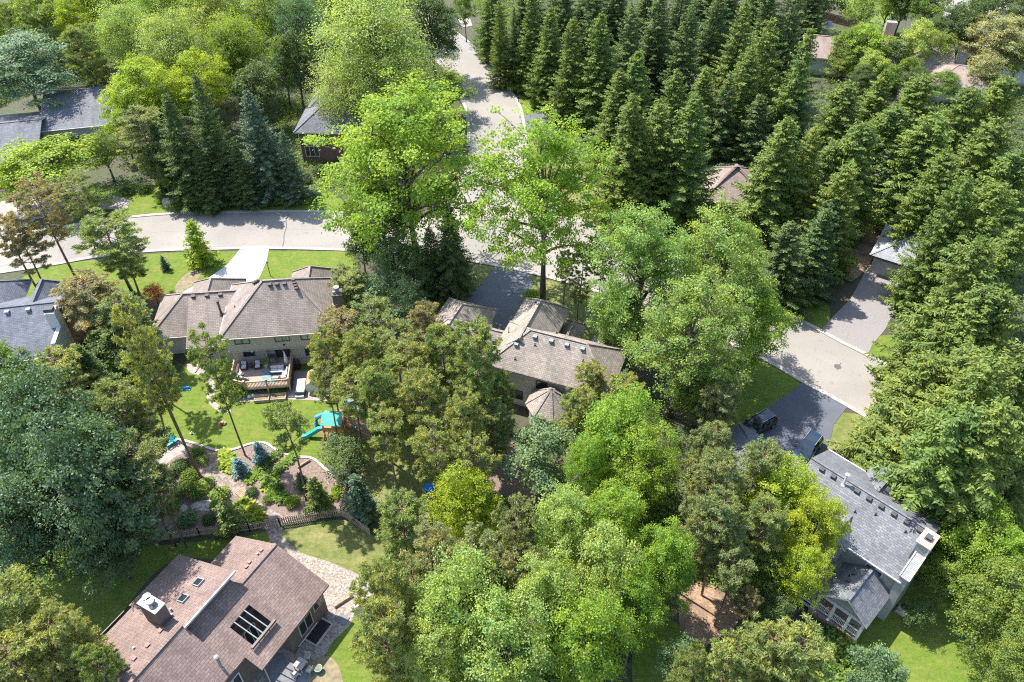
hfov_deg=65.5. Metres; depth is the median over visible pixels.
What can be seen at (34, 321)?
house
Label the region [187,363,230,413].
path
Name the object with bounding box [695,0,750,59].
spruce tree
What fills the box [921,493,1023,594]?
broadleaf tree
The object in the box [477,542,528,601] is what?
pine tree
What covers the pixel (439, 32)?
broadleaf tree
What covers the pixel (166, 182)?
broadleaf tree
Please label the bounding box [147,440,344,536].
mulch bed
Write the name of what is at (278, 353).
patio door
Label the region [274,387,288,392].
bed plant
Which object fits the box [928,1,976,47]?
broadleaf tree
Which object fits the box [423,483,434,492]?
saucer swing
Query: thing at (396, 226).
broadleaf tree
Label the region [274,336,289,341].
window
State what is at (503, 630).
broadleaf tree
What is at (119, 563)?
broadleaf tree
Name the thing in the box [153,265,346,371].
house
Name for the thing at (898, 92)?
driveway
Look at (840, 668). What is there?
undergrowth
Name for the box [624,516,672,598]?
lawn
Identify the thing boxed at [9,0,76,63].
broadleaf tree
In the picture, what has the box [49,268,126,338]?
pine tree
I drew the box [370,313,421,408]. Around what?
pine tree
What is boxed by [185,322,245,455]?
pine tree
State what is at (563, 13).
spruce tree
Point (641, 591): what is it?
broadleaf tree
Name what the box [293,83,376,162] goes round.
house
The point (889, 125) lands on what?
spruce tree
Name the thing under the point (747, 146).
spruce tree
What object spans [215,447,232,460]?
hosta
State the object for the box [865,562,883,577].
window
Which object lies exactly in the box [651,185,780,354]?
broadleaf tree
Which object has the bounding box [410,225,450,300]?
spruce tree
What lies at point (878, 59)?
broadleaf tree
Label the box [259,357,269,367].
potted palm
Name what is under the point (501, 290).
driveway
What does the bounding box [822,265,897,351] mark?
driveway
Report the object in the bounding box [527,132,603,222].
lawn
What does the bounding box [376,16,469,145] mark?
kerb
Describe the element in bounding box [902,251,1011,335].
spruce tree
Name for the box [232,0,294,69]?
broadleaf tree
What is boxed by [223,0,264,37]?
broadleaf tree
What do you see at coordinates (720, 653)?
pine tree
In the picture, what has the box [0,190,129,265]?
driveway
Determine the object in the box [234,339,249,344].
window
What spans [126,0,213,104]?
broadleaf tree
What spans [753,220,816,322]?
spruce tree
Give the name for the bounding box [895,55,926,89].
broadleaf tree
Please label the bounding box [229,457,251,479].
spruce tree
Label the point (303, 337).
window
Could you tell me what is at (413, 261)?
broadleaf tree
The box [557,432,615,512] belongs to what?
broadleaf tree
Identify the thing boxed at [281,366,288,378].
sofa
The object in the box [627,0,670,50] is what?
spruce tree
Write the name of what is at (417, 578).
pine tree
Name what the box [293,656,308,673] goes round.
patio table
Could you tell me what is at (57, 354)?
pine tree
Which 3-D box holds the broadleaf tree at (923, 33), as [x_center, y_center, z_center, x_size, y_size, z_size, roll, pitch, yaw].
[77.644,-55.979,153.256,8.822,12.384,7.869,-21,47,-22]
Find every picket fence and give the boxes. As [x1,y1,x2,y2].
[156,508,341,540]
[338,466,350,508]
[341,509,370,535]
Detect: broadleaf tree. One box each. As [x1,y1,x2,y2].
[0,0,38,40]
[0,25,81,110]
[0,132,116,202]
[0,157,44,201]
[0,336,30,375]
[0,351,139,540]
[0,368,52,446]
[0,461,90,597]
[7,396,174,576]
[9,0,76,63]
[50,0,115,64]
[54,482,154,602]
[78,124,127,181]
[78,183,114,210]
[82,317,133,374]
[85,0,162,73]
[89,0,153,52]
[93,52,179,127]
[97,94,139,158]
[124,0,195,57]
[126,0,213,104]
[138,140,182,197]
[140,281,164,306]
[152,161,176,199]
[155,45,237,131]
[170,0,250,73]
[195,2,274,82]
[207,27,250,107]
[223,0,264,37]
[225,58,289,121]
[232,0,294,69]
[259,33,300,107]
[264,0,329,78]
[267,27,324,108]
[297,0,451,116]
[298,67,507,273]
[302,0,336,52]
[302,43,385,141]
[313,424,373,479]
[315,0,367,52]
[330,171,422,268]
[341,223,383,278]
[344,272,391,323]
[365,39,452,139]
[365,230,426,295]
[372,0,415,17]
[380,274,430,327]
[391,608,483,681]
[392,0,470,78]
[394,242,432,300]
[403,542,515,680]
[424,67,477,115]
[425,458,504,555]
[443,578,561,681]
[452,0,477,41]
[454,100,624,299]
[466,382,499,402]
[494,413,581,500]
[507,546,583,670]
[527,479,600,565]
[539,575,642,681]
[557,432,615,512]
[565,518,644,640]
[572,374,669,494]
[578,199,704,358]
[582,476,649,574]
[583,279,647,354]
[602,416,686,522]
[607,561,668,666]
[617,264,763,418]
[629,514,699,620]
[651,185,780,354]
[651,631,693,681]
[664,363,746,428]
[711,280,803,373]
[738,449,821,537]
[741,533,788,594]
[752,581,796,625]
[778,539,835,612]
[781,481,853,561]
[818,0,849,28]
[821,47,860,78]
[827,26,869,60]
[837,21,902,62]
[841,640,910,681]
[842,0,883,31]
[845,63,877,94]
[856,48,895,90]
[869,0,908,33]
[870,61,899,87]
[879,39,910,67]
[886,0,924,36]
[892,17,941,60]
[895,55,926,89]
[895,66,933,96]
[897,595,937,630]
[901,0,954,40]
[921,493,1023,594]
[923,551,979,611]
[927,30,961,63]
[927,67,964,98]
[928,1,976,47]
[940,548,1023,674]
[947,3,994,57]
[954,0,1001,24]
[959,10,1023,69]
[966,48,1011,85]
[967,0,1022,32]
[968,65,1000,96]
[974,523,1023,601]
[980,624,1023,681]
[992,0,1023,36]
[992,41,1023,85]
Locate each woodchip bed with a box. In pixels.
[320,407,372,439]
[679,582,738,649]
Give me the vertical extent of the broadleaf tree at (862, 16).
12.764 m
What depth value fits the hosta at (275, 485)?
82.25 m
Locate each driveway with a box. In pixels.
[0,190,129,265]
[184,246,268,291]
[458,19,471,27]
[465,267,532,329]
[520,113,573,129]
[730,383,846,455]
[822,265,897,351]
[895,85,918,99]
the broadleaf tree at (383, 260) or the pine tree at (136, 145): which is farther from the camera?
the pine tree at (136, 145)
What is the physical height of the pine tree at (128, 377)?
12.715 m
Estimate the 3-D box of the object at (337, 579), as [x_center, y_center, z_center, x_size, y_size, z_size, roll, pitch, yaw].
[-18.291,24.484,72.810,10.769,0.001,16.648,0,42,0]
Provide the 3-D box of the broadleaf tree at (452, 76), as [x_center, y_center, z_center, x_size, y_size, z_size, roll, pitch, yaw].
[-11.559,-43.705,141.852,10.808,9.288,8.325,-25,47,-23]
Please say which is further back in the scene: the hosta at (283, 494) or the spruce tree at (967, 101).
the spruce tree at (967, 101)
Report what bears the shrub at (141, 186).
on the lawn at (144, 202)
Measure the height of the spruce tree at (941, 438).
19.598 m
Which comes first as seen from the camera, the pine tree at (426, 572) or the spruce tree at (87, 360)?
the pine tree at (426, 572)
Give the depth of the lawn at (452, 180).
129.30 m
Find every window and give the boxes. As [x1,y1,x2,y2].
[230,672,243,681]
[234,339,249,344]
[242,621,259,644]
[243,351,254,356]
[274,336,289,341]
[298,611,313,637]
[300,334,319,339]
[304,146,319,156]
[304,348,321,355]
[312,595,323,612]
[510,389,522,399]
[536,380,547,388]
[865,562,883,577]
[966,57,978,65]
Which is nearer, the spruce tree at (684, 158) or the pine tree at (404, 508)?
the pine tree at (404, 508)
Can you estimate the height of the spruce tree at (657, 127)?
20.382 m
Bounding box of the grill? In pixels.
[293,360,300,369]
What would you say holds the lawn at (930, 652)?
on the ground at (680, 422)
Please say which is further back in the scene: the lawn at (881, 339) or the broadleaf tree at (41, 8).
the broadleaf tree at (41, 8)
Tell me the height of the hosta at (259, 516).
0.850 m
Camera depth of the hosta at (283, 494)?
81.70 m
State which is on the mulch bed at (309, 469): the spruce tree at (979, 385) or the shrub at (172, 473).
the shrub at (172, 473)
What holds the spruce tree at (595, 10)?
on the ground at (680, 422)
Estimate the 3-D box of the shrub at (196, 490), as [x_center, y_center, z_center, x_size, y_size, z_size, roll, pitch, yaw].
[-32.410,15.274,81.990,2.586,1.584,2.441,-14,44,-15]
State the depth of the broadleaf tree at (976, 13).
154.39 m
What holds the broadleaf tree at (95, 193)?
on the ground at (680, 422)
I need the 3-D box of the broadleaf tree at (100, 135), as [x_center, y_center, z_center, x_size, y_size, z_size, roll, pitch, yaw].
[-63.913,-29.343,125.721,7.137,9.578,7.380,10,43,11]
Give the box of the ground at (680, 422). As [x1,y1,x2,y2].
[0,0,1023,681]
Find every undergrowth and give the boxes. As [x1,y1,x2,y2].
[0,8,461,188]
[0,312,864,681]
[274,0,1023,206]
[537,0,1023,421]
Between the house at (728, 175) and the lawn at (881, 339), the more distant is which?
the house at (728, 175)
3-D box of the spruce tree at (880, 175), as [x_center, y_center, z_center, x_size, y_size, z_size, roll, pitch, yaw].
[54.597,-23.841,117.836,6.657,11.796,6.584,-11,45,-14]
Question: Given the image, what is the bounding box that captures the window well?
[305,617,332,646]
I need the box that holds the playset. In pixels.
[302,410,365,445]
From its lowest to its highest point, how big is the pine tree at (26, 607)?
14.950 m
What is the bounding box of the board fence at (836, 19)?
[822,12,856,26]
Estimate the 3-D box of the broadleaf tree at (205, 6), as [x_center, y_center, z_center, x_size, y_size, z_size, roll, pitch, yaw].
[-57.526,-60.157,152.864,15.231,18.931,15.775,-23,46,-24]
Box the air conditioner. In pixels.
[894,603,909,617]
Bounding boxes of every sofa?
[269,365,285,374]
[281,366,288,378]
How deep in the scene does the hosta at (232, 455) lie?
85.54 m
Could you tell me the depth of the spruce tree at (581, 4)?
156.21 m
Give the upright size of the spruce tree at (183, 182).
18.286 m
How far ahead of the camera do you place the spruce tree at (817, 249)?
101.56 m
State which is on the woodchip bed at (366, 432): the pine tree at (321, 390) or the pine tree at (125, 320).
the pine tree at (321, 390)
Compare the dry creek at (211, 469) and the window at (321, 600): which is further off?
the dry creek at (211, 469)
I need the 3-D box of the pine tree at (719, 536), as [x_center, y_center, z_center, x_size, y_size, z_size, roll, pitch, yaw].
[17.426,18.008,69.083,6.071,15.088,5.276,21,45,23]
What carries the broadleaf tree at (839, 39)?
on the ground at (680, 422)
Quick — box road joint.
[30,229,877,390]
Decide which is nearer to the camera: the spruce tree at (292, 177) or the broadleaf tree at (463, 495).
the broadleaf tree at (463, 495)
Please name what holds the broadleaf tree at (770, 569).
on the ground at (680, 422)
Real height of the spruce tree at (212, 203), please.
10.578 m
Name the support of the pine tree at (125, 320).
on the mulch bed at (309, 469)
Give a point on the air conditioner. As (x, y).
(900, 613)
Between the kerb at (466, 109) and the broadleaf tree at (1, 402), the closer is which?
the broadleaf tree at (1, 402)
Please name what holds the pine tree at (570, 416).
on the ground at (680, 422)
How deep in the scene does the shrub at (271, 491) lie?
81.97 m
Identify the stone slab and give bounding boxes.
[335,613,348,624]
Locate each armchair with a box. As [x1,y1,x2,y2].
[240,361,247,369]
[253,360,261,368]
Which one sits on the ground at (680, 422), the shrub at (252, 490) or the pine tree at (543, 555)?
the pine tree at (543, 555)
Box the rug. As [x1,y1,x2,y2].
[261,370,276,384]
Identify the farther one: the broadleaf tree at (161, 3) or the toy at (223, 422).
the broadleaf tree at (161, 3)
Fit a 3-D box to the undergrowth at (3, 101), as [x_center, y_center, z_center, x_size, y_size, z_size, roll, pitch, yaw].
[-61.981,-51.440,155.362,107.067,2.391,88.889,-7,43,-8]
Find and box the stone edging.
[169,437,334,476]
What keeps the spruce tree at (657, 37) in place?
on the ground at (680, 422)
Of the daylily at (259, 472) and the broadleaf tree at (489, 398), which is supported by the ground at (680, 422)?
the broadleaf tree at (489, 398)
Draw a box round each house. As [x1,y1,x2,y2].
[0,80,158,180]
[0,279,82,383]
[71,536,328,681]
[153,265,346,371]
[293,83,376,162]
[424,297,626,432]
[700,164,751,215]
[719,422,941,644]
[800,20,991,104]
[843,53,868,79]
[954,33,1023,85]
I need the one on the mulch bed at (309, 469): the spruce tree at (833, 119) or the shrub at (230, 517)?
the shrub at (230, 517)
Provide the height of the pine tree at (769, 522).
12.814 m
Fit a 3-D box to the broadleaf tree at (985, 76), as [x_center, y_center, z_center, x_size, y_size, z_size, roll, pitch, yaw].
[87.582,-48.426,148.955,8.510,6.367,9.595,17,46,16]
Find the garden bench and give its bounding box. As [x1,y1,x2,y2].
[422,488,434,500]
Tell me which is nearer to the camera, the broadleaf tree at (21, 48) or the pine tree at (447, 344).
the pine tree at (447, 344)
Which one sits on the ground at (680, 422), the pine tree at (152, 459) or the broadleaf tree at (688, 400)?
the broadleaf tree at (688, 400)
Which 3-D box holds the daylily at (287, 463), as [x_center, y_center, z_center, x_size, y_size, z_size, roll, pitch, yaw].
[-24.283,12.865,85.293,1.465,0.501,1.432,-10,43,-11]
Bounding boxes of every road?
[0,212,888,414]
[374,6,523,198]
[437,177,609,253]
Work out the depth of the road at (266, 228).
114.81 m
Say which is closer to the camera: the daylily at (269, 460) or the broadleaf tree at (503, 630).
the broadleaf tree at (503, 630)
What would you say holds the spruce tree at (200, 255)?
on the lawn at (283, 264)
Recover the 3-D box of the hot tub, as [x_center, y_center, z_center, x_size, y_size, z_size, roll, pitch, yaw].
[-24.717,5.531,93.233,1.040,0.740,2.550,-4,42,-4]
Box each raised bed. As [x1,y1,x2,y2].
[254,394,269,402]
[270,392,286,401]
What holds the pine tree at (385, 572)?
on the ground at (680, 422)
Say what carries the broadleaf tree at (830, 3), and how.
on the ground at (680, 422)
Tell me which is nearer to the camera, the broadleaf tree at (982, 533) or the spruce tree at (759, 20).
the broadleaf tree at (982, 533)
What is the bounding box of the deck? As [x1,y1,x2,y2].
[229,352,294,394]
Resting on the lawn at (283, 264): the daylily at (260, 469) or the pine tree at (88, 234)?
the pine tree at (88, 234)
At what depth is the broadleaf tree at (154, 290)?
102.95 m
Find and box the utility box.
[162,198,170,206]
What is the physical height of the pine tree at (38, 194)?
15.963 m
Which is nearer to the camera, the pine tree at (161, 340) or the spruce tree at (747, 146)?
the pine tree at (161, 340)
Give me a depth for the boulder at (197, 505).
81.16 m
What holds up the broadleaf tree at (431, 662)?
on the ground at (680, 422)
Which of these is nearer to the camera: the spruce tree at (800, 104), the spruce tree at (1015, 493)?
the spruce tree at (1015, 493)
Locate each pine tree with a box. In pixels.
[0,210,35,286]
[0,561,70,681]
[0,619,74,681]
[3,230,51,278]
[4,170,77,279]
[22,599,114,681]
[27,342,104,409]
[48,171,101,241]
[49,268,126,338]
[56,22,114,87]
[65,206,150,291]
[70,642,127,681]
[75,377,137,431]
[86,372,171,492]
[89,290,159,351]
[100,427,183,546]
[102,246,148,298]
[110,293,195,469]
[112,104,177,190]
[118,349,166,435]
[120,334,201,477]
[130,324,173,404]
[132,462,187,548]
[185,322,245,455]
[260,400,310,501]
[305,323,345,410]
[309,360,342,435]
[317,303,372,360]
[327,262,375,323]
[330,364,374,458]
[334,322,388,409]
[347,591,421,681]
[348,292,392,339]
[348,553,419,652]
[355,355,405,453]
[365,401,405,491]
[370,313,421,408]
[373,485,431,582]
[382,331,432,429]
[391,363,449,472]
[397,514,454,583]
[399,554,434,615]
[404,415,461,484]
[406,300,443,367]
[417,322,466,425]
[421,556,460,606]
[442,381,490,470]
[445,313,503,423]
[448,521,500,590]
[451,430,501,482]
[475,398,514,472]
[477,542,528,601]
[489,492,538,568]
[490,368,517,441]
[509,542,552,603]
[553,385,598,450]
[556,249,578,302]
[567,273,591,320]
[572,244,592,293]
[574,358,608,405]
[589,252,615,300]
[602,368,644,415]
[663,638,710,681]
[675,495,717,563]
[678,419,736,488]
[681,445,745,537]
[685,482,753,595]
[694,377,745,446]
[694,629,757,681]
[713,545,758,626]
[721,611,798,681]
[729,490,791,582]
[730,584,764,628]
[734,433,788,520]
[757,612,837,681]
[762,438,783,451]
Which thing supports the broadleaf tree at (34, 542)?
on the lawn at (106, 610)
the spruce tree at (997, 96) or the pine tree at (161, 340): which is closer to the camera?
the pine tree at (161, 340)
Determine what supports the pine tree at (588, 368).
on the ground at (680, 422)
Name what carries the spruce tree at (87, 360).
on the ground at (680, 422)
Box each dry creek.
[200,462,287,522]
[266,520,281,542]
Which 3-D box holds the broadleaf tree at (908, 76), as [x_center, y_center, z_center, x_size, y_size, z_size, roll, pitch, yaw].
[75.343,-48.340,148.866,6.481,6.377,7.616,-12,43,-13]
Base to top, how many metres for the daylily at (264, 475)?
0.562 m
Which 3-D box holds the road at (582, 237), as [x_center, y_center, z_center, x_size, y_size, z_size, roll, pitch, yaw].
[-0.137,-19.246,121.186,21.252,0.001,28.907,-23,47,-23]
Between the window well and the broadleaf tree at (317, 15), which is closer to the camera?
the window well
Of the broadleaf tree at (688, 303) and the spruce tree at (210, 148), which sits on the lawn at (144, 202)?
the spruce tree at (210, 148)
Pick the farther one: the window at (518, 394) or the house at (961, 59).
the house at (961, 59)
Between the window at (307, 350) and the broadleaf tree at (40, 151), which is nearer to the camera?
the window at (307, 350)
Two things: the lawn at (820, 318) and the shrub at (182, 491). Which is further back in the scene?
the lawn at (820, 318)
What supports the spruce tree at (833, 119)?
on the ground at (680, 422)
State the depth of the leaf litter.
83.31 m
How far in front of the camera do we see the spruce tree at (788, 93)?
117.07 m
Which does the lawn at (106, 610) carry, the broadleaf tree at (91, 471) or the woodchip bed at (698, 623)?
the broadleaf tree at (91, 471)
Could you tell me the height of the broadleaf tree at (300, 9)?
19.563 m
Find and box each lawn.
[0,531,282,647]
[22,251,356,308]
[110,184,343,214]
[155,348,385,466]
[282,520,429,585]
[326,615,394,681]
[358,438,455,539]
[416,264,655,342]
[432,169,461,211]
[516,87,541,114]
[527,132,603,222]
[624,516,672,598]
[632,619,699,681]
[716,351,799,428]
[789,299,829,328]
[824,413,865,464]
[838,0,898,23]
[856,580,1017,681]
[869,335,902,362]
[936,0,1019,21]
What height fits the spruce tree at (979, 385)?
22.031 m
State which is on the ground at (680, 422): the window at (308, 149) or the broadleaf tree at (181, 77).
the broadleaf tree at (181, 77)
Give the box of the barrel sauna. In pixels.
[305,370,317,394]
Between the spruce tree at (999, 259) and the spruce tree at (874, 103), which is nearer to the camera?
the spruce tree at (999, 259)
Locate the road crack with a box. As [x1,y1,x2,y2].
[282,214,288,245]
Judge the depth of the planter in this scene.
68.18 m
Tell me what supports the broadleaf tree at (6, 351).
on the ground at (680, 422)
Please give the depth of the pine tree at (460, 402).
74.54 m
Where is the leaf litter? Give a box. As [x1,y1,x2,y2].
[435,433,625,603]
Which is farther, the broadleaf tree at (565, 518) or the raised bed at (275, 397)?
the raised bed at (275, 397)
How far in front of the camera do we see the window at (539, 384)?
88.19 m
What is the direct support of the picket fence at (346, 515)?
on the lawn at (348, 545)
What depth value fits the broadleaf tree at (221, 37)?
139.27 m
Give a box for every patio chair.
[290,670,299,678]
[303,651,311,660]
[305,665,313,674]
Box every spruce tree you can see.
[72,343,136,408]
[146,124,182,197]
[157,92,212,215]
[159,255,170,271]
[180,219,219,270]
[184,72,247,207]
[187,148,231,216]
[226,143,264,210]
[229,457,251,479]
[236,90,293,207]
[250,441,272,464]
[273,130,316,206]
[293,472,309,492]
[302,476,334,517]
[341,473,383,525]
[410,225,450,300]
[428,205,482,304]
[471,0,513,62]
[483,0,514,89]
[504,7,521,88]
[506,0,543,97]
[507,0,549,53]
[522,6,563,111]
[536,17,596,130]
[538,0,575,53]
[546,0,586,81]
[568,11,624,136]
[571,0,610,44]
[573,0,614,82]
[579,92,662,237]
[581,67,631,178]
[593,47,660,173]
[595,116,663,240]
[600,0,640,64]
[609,3,654,105]
[618,97,685,237]
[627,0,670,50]
[636,0,679,110]
[649,92,726,243]
[650,4,703,121]
[652,0,702,69]
[652,68,688,149]
[675,67,718,164]
[679,0,717,41]
[688,0,733,93]
[693,74,738,166]
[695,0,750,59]
[705,0,757,111]
[708,115,812,259]
[709,44,766,162]
[715,93,778,172]
[729,0,783,105]
[733,16,788,148]
[737,0,778,37]
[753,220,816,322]
[756,25,820,166]
[758,0,812,98]
[766,92,814,177]
[779,0,832,49]
[781,207,839,307]
[785,127,825,242]
[795,163,865,283]
[798,198,846,282]
[803,79,865,178]
[803,140,846,215]
[808,118,884,249]
[823,349,953,464]
[848,68,892,153]
[849,423,905,468]
[850,104,915,214]
[858,339,988,424]
[858,384,953,474]
[861,144,900,217]
[862,111,955,235]
[862,346,1012,466]
[863,235,1010,380]
[863,397,990,563]
[869,280,1012,393]
[874,136,934,221]
[877,171,976,314]
[882,146,962,255]
[883,73,944,151]
[884,310,990,396]
[885,178,1019,314]
[891,394,1023,580]
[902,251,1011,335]
[903,114,1021,217]
[905,286,1023,391]
[917,215,1003,314]
[928,84,989,182]
[950,147,1023,273]
[959,72,1023,173]
[961,222,1023,352]
[968,337,1023,465]
[990,432,1023,531]
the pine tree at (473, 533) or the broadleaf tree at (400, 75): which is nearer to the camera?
the pine tree at (473, 533)
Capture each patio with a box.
[158,441,188,463]
[230,371,349,401]
[262,653,311,681]
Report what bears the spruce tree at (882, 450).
on the ground at (680, 422)
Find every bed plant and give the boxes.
[268,387,283,392]
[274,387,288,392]
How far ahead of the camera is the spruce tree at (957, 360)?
75.55 m
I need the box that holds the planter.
[314,664,321,672]
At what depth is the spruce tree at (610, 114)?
123.65 m
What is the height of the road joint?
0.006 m
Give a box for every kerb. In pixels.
[0,246,867,417]
[1,210,348,236]
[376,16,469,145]
[430,15,527,161]
[607,248,888,366]
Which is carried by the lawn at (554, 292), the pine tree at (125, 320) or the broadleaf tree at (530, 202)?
the broadleaf tree at (530, 202)
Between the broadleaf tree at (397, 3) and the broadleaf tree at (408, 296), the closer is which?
the broadleaf tree at (408, 296)
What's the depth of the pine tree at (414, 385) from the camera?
76.44 m
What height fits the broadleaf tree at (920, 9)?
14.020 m
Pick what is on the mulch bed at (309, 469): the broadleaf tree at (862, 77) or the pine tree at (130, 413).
the pine tree at (130, 413)
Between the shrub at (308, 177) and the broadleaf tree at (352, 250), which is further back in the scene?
the shrub at (308, 177)
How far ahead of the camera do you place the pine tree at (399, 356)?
79.17 m
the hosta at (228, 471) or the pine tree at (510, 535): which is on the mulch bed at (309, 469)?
the hosta at (228, 471)
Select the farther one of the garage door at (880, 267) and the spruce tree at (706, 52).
the spruce tree at (706, 52)
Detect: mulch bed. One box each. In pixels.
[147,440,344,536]
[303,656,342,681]
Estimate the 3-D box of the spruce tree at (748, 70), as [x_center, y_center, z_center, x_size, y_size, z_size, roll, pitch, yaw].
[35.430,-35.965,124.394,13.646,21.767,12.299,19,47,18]
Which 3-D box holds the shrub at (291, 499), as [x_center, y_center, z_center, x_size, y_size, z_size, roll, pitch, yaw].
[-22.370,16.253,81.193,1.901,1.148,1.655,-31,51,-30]
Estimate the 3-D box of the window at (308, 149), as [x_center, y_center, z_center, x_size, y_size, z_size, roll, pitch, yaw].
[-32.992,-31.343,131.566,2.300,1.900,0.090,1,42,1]
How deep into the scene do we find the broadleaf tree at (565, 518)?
64.89 m
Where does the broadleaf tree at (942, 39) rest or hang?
on the ground at (680, 422)
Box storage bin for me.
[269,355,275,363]
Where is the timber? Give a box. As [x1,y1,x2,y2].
[333,594,352,607]
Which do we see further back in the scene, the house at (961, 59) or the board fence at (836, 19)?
the board fence at (836, 19)
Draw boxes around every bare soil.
[175,269,201,292]
[842,222,880,280]
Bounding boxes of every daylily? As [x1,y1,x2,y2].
[242,475,255,484]
[245,470,257,480]
[251,467,262,475]
[252,463,264,473]
[258,462,268,470]
[263,457,273,467]
[263,471,272,479]
[269,451,282,461]
[270,465,282,476]
[272,447,281,456]
[273,463,284,473]
[277,459,287,468]
[280,457,290,464]
[284,453,296,463]
[288,451,299,460]
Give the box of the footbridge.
[235,487,246,497]
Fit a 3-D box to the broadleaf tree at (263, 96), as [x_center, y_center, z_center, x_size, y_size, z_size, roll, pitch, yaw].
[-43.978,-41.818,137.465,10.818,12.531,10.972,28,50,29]
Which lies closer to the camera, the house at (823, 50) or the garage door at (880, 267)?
the garage door at (880, 267)
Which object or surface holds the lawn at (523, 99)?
on the ground at (680, 422)
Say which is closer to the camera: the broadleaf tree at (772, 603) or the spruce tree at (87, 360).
the broadleaf tree at (772, 603)
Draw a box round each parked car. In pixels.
[743,408,778,433]
[791,429,824,463]
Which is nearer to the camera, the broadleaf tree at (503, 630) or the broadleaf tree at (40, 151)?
the broadleaf tree at (503, 630)
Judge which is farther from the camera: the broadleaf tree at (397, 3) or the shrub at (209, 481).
the broadleaf tree at (397, 3)
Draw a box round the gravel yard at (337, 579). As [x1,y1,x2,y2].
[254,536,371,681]
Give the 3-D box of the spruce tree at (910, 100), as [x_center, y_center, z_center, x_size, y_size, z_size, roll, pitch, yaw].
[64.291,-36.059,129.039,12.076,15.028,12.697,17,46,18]
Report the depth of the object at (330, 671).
68.46 m
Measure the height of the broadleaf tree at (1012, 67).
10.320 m
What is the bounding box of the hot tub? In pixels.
[295,378,305,398]
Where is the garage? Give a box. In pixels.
[869,224,924,279]
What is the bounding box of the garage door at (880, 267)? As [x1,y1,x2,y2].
[872,259,904,279]
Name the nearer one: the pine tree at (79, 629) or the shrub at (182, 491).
the pine tree at (79, 629)
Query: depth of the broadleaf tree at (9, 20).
154.16 m
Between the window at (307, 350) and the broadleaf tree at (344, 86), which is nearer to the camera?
the window at (307, 350)
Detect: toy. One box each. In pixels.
[182,386,190,390]
[218,420,225,425]
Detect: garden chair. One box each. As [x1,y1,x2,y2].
[167,432,177,445]
[167,436,173,448]
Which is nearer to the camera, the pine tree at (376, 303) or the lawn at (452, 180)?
the pine tree at (376, 303)
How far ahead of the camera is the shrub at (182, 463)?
84.14 m
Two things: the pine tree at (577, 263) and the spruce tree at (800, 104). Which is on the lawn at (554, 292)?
the pine tree at (577, 263)
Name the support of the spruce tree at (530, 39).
on the ground at (680, 422)
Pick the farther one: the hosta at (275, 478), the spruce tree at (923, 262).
the spruce tree at (923, 262)
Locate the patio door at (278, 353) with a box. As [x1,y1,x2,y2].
[274,349,290,357]
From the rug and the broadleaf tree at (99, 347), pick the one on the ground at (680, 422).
the broadleaf tree at (99, 347)
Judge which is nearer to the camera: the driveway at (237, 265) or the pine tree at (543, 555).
the pine tree at (543, 555)
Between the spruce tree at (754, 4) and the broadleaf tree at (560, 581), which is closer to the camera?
the broadleaf tree at (560, 581)
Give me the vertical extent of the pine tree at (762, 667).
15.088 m
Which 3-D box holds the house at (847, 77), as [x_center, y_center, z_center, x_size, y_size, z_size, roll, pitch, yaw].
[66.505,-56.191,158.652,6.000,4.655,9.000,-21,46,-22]
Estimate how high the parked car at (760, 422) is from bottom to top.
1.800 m
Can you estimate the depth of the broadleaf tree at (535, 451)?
75.87 m
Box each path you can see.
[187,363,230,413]
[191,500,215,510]
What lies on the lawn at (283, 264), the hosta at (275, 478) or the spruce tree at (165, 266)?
the spruce tree at (165, 266)
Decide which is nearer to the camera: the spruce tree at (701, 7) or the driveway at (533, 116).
the driveway at (533, 116)
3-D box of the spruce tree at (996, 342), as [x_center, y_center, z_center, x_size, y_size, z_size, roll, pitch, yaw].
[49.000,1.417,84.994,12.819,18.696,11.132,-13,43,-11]
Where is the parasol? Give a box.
[283,351,288,367]
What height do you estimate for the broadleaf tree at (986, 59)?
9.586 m
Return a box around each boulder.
[178,505,187,511]
[192,502,201,508]
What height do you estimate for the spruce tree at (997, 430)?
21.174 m
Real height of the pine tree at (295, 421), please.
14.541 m
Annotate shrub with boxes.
[119,186,134,195]
[134,182,153,192]
[166,467,177,476]
[166,496,181,511]
[168,484,187,497]
[170,457,192,474]
[174,509,198,528]
[179,466,201,484]
[184,480,209,500]
[188,446,205,459]
[195,455,208,465]
[199,476,215,488]
[200,513,216,525]
[207,485,230,502]
[209,500,218,510]
[211,500,250,538]
[222,378,251,398]
[245,485,258,497]
[261,495,272,504]
[267,486,277,496]
[273,197,285,204]
[276,483,284,490]
[283,495,300,508]
[301,173,311,182]
[301,197,311,203]
[309,189,322,197]
[311,164,326,174]
[329,485,346,499]
[521,288,546,299]
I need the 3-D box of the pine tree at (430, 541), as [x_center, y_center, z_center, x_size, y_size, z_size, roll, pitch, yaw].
[-6.471,19.911,67.180,4.460,14.803,4.945,28,49,27]
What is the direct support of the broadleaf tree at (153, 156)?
on the lawn at (144, 202)
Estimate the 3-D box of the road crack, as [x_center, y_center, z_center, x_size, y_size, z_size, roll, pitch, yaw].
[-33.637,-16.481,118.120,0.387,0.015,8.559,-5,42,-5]
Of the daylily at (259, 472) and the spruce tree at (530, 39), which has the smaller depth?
the daylily at (259, 472)
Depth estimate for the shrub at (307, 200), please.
123.21 m
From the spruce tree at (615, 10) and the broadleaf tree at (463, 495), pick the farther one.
the spruce tree at (615, 10)
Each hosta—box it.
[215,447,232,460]
[215,458,231,471]
[223,452,240,465]
[224,463,233,475]
[232,495,255,510]
[238,502,260,524]
[244,508,266,527]
[258,469,272,483]
[259,478,277,492]
[262,472,280,486]
[265,484,284,497]
[271,489,289,504]

